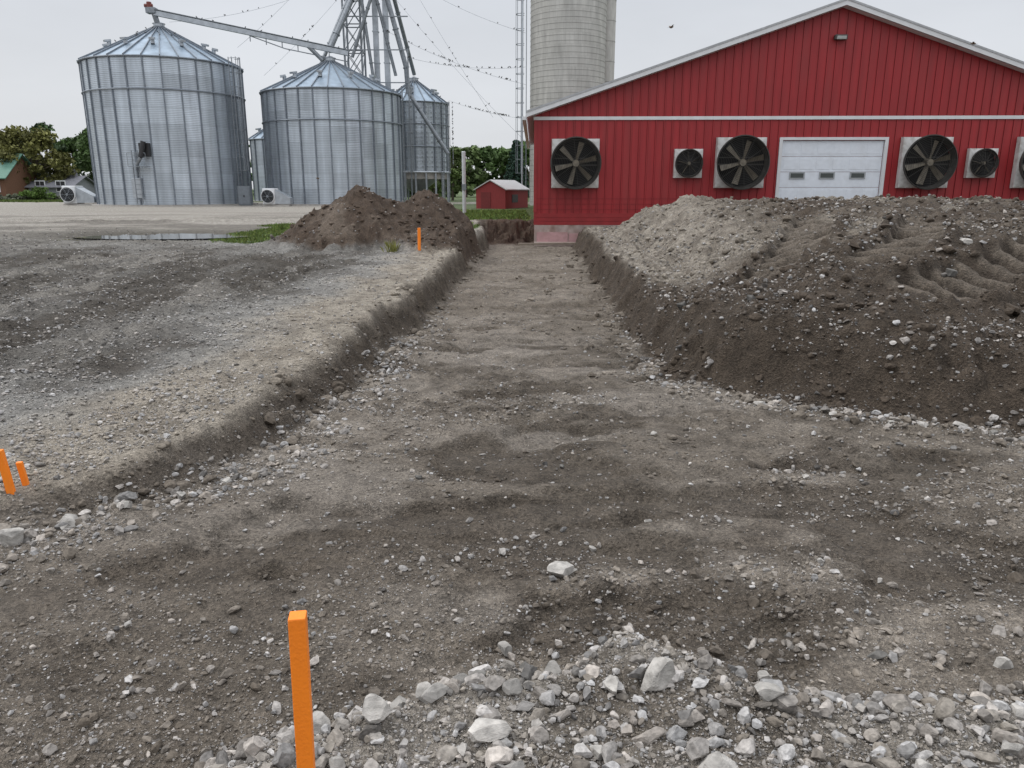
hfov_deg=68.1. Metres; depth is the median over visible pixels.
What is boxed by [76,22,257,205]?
grain bin
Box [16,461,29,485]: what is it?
orange stake
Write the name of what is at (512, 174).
spruce tree
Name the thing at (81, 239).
puddle
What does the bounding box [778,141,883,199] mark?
garage door
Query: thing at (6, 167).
roof
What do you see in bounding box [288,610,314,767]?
orange stake
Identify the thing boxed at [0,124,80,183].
maple tree
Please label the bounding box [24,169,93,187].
roof
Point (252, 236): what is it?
grass
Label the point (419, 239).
orange stake
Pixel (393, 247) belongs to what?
weed
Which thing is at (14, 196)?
hedge
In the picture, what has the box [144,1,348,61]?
grain conveyor
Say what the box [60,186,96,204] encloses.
aeration fan
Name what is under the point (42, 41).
sky
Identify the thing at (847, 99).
red barn
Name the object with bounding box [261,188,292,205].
aeration fan
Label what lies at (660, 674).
rocks
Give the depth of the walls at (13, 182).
79.63 m
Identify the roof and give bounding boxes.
[0,154,40,178]
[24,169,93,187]
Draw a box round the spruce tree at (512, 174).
[503,140,529,197]
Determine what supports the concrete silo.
on the ground at (994, 268)
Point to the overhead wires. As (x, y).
(420, 60)
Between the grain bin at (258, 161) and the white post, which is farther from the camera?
the grain bin at (258, 161)
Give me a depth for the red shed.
48.39 m
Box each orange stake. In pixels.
[0,449,15,494]
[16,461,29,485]
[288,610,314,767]
[417,228,420,250]
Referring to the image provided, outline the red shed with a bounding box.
[474,179,529,208]
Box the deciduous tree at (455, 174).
[434,147,469,200]
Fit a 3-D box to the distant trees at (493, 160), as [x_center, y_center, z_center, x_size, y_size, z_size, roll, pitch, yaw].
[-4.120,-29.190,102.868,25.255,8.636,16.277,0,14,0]
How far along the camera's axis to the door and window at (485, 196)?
48.38 m
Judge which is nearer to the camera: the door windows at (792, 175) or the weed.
the weed
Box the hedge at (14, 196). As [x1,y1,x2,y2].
[0,193,60,199]
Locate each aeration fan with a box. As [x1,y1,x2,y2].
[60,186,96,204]
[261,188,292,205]
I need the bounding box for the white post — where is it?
[462,151,465,212]
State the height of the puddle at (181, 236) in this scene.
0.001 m
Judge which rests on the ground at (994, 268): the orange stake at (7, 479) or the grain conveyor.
the orange stake at (7, 479)
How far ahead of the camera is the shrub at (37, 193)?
75.47 m
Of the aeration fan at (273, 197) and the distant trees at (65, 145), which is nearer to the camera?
the aeration fan at (273, 197)
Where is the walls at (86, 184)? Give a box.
[29,178,96,195]
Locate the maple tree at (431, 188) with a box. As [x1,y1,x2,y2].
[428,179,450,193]
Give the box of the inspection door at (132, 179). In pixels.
[131,178,143,197]
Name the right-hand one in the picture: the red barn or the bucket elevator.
the red barn
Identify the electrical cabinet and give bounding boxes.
[237,186,252,204]
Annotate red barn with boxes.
[518,0,1023,246]
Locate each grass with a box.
[0,199,63,201]
[210,223,295,242]
[261,209,530,229]
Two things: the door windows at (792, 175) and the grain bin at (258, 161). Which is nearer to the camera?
the door windows at (792, 175)
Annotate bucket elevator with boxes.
[320,0,448,194]
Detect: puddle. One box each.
[49,238,148,240]
[73,233,247,238]
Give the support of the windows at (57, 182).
attached to the walls at (86, 184)
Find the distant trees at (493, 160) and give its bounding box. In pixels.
[404,141,529,197]
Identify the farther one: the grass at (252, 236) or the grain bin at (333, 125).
the grain bin at (333, 125)
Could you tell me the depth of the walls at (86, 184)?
83.79 m
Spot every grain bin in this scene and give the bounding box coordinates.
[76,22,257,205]
[248,128,267,200]
[259,56,413,205]
[392,76,450,201]
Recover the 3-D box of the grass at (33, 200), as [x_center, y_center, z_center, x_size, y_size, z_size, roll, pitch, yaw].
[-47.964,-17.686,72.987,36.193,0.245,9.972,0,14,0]
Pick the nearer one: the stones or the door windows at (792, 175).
the stones
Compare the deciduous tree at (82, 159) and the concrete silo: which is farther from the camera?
the deciduous tree at (82, 159)
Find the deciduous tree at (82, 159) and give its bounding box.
[71,126,93,180]
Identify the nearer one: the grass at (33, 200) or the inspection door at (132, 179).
the inspection door at (132, 179)
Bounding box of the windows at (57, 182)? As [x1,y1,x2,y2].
[34,180,65,191]
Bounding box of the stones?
[0,205,1023,767]
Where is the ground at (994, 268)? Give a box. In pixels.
[0,184,1023,767]
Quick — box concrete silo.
[516,0,616,205]
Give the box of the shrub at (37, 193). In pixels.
[18,186,56,199]
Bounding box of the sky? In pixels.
[0,0,1023,188]
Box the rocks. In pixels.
[0,238,1023,767]
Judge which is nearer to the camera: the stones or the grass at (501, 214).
the stones
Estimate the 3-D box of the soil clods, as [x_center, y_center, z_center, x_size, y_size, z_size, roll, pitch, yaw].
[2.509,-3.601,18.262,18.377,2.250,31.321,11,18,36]
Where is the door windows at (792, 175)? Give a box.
[789,172,865,178]
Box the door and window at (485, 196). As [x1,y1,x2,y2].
[481,192,517,208]
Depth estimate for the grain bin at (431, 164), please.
67.37 m
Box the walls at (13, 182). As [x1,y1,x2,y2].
[0,158,37,195]
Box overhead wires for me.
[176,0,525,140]
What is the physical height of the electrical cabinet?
1.400 m
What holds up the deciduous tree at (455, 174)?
on the ground at (994, 268)
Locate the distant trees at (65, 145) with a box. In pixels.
[0,122,409,195]
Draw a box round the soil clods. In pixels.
[2,187,1023,767]
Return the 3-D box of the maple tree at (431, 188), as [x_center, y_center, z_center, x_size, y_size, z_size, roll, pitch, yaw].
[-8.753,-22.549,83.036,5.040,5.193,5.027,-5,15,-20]
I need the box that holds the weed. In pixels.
[380,240,400,252]

